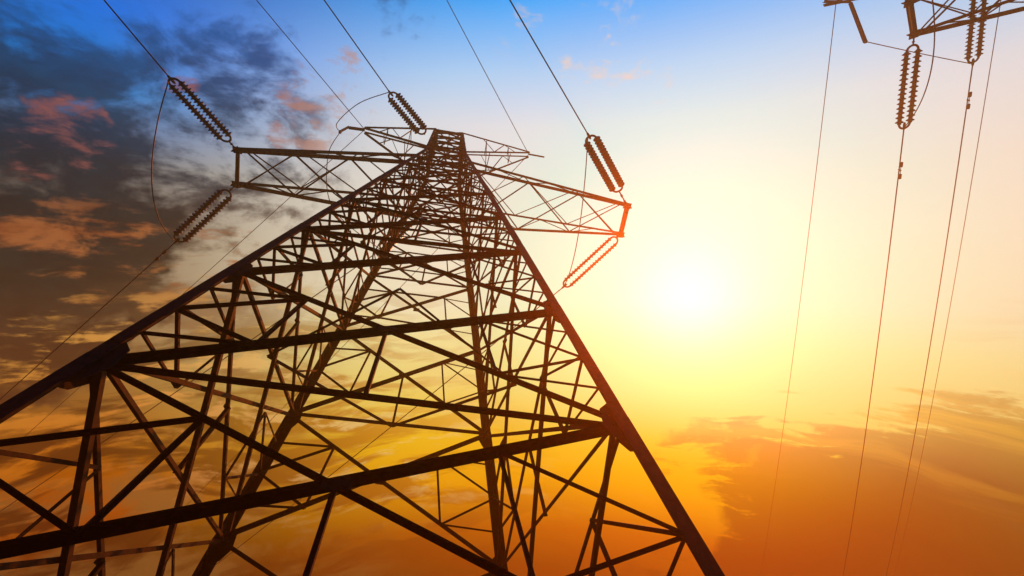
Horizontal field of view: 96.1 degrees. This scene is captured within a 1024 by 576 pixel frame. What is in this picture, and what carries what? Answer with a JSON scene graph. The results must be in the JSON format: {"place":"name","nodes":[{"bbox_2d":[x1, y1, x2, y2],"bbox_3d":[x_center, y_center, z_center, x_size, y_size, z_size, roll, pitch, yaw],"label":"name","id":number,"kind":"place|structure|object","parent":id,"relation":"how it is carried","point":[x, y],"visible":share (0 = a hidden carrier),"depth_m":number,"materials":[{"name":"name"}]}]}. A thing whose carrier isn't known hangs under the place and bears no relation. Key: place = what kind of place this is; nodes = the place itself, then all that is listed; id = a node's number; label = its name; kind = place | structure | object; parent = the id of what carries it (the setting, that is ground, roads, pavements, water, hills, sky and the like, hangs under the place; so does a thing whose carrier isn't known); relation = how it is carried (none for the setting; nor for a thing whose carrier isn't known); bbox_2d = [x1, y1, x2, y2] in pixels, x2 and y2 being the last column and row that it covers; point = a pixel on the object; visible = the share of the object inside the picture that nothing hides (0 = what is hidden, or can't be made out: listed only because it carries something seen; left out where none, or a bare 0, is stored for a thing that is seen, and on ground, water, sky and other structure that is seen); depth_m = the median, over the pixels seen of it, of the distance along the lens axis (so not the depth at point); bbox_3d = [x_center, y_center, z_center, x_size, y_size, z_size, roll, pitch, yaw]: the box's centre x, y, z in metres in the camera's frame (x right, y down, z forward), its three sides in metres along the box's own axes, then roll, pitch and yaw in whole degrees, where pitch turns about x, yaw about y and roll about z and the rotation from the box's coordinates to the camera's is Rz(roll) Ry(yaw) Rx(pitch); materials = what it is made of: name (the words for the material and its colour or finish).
{"place":"outdoors","nodes":[
{"label":"outdoors","id":0,"kind":"place"},
{"bbox_2d":[0,0,1023,575],"label":"sky","id":1,"kind":"structure","parent":0,"point":[708,113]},
{"bbox_3d":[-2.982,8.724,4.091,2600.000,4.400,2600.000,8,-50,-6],"label":"ground","id":2,"kind":"structure","parent":0,"visible":0},
{"bbox_2d":[0,126,724,575],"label":"lattice tower","id":3,"kind":"structure","parent":2,"relation":"on","point":[112,358],"depth_m":9.17,"materials":[{"name":"metal"}]},
{"bbox_2d":[2,131,362,456],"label":"earth wire","id":4,"kind":"object","parent":3,"relation":"attached to","point":[219,261],"visible":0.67,"depth_m":24.69,"materials":[{"name":"metal"}]},
{"bbox_2d":[167,75,235,148],"bbox_3d":[-10.745,-6.024,16.094,0.646,0.685,2.973,-13,-50,11],"label":"insulator string","id":5,"kind":"object","parent":3,"relation":"attached to","point":[196,112],"visible":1,"depth_m":15.89,"materials":[{"name":"ceramic"}]},
{"bbox_2d":[103,0,167,74],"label":"conductor wire","id":6,"kind":"object","parent":5,"relation":"attached to","point":[109,6],"visible":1,"depth_m":14.08,"materials":[{"name":"metal"}]},
{"bbox_2d":[151,79,175,241],"bbox_3d":[-12.361,-4.031,16.407,0.031,1.641,6.569,16,-51,-14],"label":"jumper wire","id":7,"kind":"object","parent":5,"relation":"hanging from","point":[152,156],"visible":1,"depth_m":15.32,"materials":[{"name":"metal"}]},
{"bbox_2d":[173,187,234,242],"bbox_3d":[-12.201,-2.938,18.299,3.513,1.082,0.646,-29,-55,23],"label":"insulator string","id":8,"kind":"object","parent":3,"relation":"attached to","point":[186,224],"visible":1,"depth_m":18.26,"materials":[{"name":"ceramic"}]},
{"bbox_2d":[0,243,174,399],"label":"conductor wire","id":9,"kind":"object","parent":8,"relation":"attached to","point":[161,254],"visible":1,"depth_m":20.16,"materials":[{"name":"metal"}]},
{"bbox_2d":[256,0,363,128],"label":"earth wire","id":10,"kind":"object","parent":3,"relation":"attached to","point":[308,62],"visible":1,"depth_m":19.34,"materials":[{"name":"metal"}]},
{"bbox_2d":[121,154,528,569],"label":"earth wire","id":11,"kind":"object","parent":3,"relation":"attached to","point":[361,327],"visible":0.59,"depth_m":27.63,"materials":[{"name":"metal"}]},
{"bbox_2d":[326,133,379,248],"bbox_3d":[-7.158,-4.197,20.657,0.898,3.550,4.363,-20,-52,16],"label":"jumper wire","id":12,"kind":"object","parent":3,"relation":"hanging from","point":[326,185],"visible":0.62,"depth_m":20.00,"materials":[{"name":"metal"}]},
{"bbox_2d":[336,92,388,130],"bbox_3d":[-6.448,-7.572,19.461,3.437,0.947,0.478,-29,-55,23],"label":"jumper wire","id":13,"kind":"object","parent":3,"relation":"hanging from","point":[357,104],"visible":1,"depth_m":19.05,"materials":[{"name":"metal"}]},
{"bbox_2d":[379,206,422,249],"bbox_3d":[-4.852,-2.640,20.230,2.823,0.932,0.646,-34,-57,26],"label":"insulator string","id":14,"kind":"object","parent":3,"relation":"attached to","point":[400,234],"visible":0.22,"depth_m":20.26,"materials":[{"name":"ceramic"}]},
{"bbox_2d":[0,256,371,511],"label":"conductor wire","id":15,"kind":"object","parent":14,"relation":"attached to","point":[175,392],"visible":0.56,"depth_m":24.89,"materials":[{"name":"metal"}]},
{"bbox_2d":[388,90,426,134],"bbox_3d":[-4.409,-7.361,19.406,0.661,0.699,2.357,-23,-53,18],"label":"insulator string","id":16,"kind":"object","parent":3,"relation":"attached to","point":[414,115],"visible":1,"depth_m":19.34,"materials":[{"name":"ceramic"}]},
{"bbox_2d":[324,0,387,89],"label":"conductor wire","id":17,"kind":"object","parent":16,"relation":"attached to","point":[355,44],"visible":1,"depth_m":17.23,"materials":[{"name":"metal"}]},
{"bbox_2d":[447,1,527,151],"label":"earth wire","id":18,"kind":"object","parent":3,"relation":"attached to","point":[485,73],"visible":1,"depth_m":19.70,"materials":[{"name":"metal"}]},
{"bbox_2d":[562,236,618,288],"bbox_3d":[3.428,-1.135,20.078,3.292,1.040,0.601,-34,-57,26],"label":"insulator string","id":19,"kind":"object","parent":3,"relation":"attached to","point":[594,263],"visible":0.97,"depth_m":20.03,"materials":[{"name":"ceramic"}]},
{"bbox_2d":[216,288,561,564],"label":"conductor wire","id":20,"kind":"object","parent":19,"relation":"attached to","point":[386,430],"visible":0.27,"depth_m":25.21,"materials":[{"name":"metal"}]},
{"bbox_2d":[584,133,626,204],"bbox_3d":[3.670,-4.380,17.453,0.646,0.847,3.994,-25,-54,20],"label":"insulator string","id":21,"kind":"object","parent":3,"relation":"attached to","point":[606,157],"visible":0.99,"depth_m":17.11,"materials":[{"name":"ceramic"}]},
{"bbox_2d":[509,0,587,132],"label":"conductor wire","id":22,"kind":"object","parent":21,"relation":"attached to","point":[547,64],"visible":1,"depth_m":14.21,"materials":[{"name":"metal"}]},
{"bbox_2d":[563,136,587,286],"bbox_3d":[2.464,-2.322,17.819,0.031,1.465,6.876,3,-49,-2],"label":"jumper wire","id":23,"kind":"object","parent":21,"relation":"hanging from","point":[581,210],"visible":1,"depth_m":16.68,"materials":[{"name":"metal"}]},
{"bbox_2d":[822,0,1023,43],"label":"lattice tower","id":24,"kind":"structure","parent":2,"relation":"on","point":[915,32],"depth_m":16.34,"materials":[{"name":"metal"}]},
{"bbox_2d":[760,5,835,574],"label":"earth wire","id":25,"kind":"object","parent":24,"relation":"attached to","point":[806,248],"visible":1,"depth_m":25.72,"materials":[{"name":"metal"}]},
{"bbox_2d":[895,37,922,129],"bbox_3d":[14.900,-7.641,17.282,0.651,0.914,3.300,-11,-50,10],"label":"insulator string","id":26,"kind":"object","parent":24,"relation":"attached to","point":[913,91],"visible":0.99,"depth_m":17.28,"materials":[{"name":"ceramic"}]},
{"bbox_2d":[843,130,903,574],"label":"conductor wire","id":27,"kind":"object","parent":26,"relation":"attached to","point":[899,170],"visible":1,"depth_m":22.38,"materials":[{"name":"metal"}]},
{"bbox_2d":[904,0,934,127],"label":"jumper wire","id":28,"kind":"object","parent":26,"relation":"hanging from","point":[931,64],"visible":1,"depth_m":15.23,"materials":[{"name":"metal"}]},
{"bbox_2d":[868,42,971,63],"bbox_3d":[16.752,-9.637,18.895,4.841,0.289,0.031,7,-49,-6],"label":"jumper wire","id":29,"kind":"object","parent":24,"relation":"attached to","point":[920,53],"visible":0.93,"depth_m":18.80,"materials":[{"name":"metal"}]},
{"bbox_2d":[894,1,1000,573],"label":"earth wire","id":30,"kind":"object","parent":24,"relation":"attached to","point":[959,253],"visible":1,"depth_m":26.18,"materials":[{"name":"metal"}]},
{"bbox_2d":[964,0,988,65],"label":"insulator string","id":31,"kind":"object","parent":24,"relation":"attached to","point":[981,29],"visible":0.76,"depth_m":18.63,"materials":[{"name":"ceramic"}]},
{"bbox_2d":[886,66,972,574],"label":"conductor wire","id":32,"kind":"object","parent":31,"relation":"attached to","point":[968,99],"visible":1,"depth_m":23.99,"materials":[{"name":"metal"}]}
]}

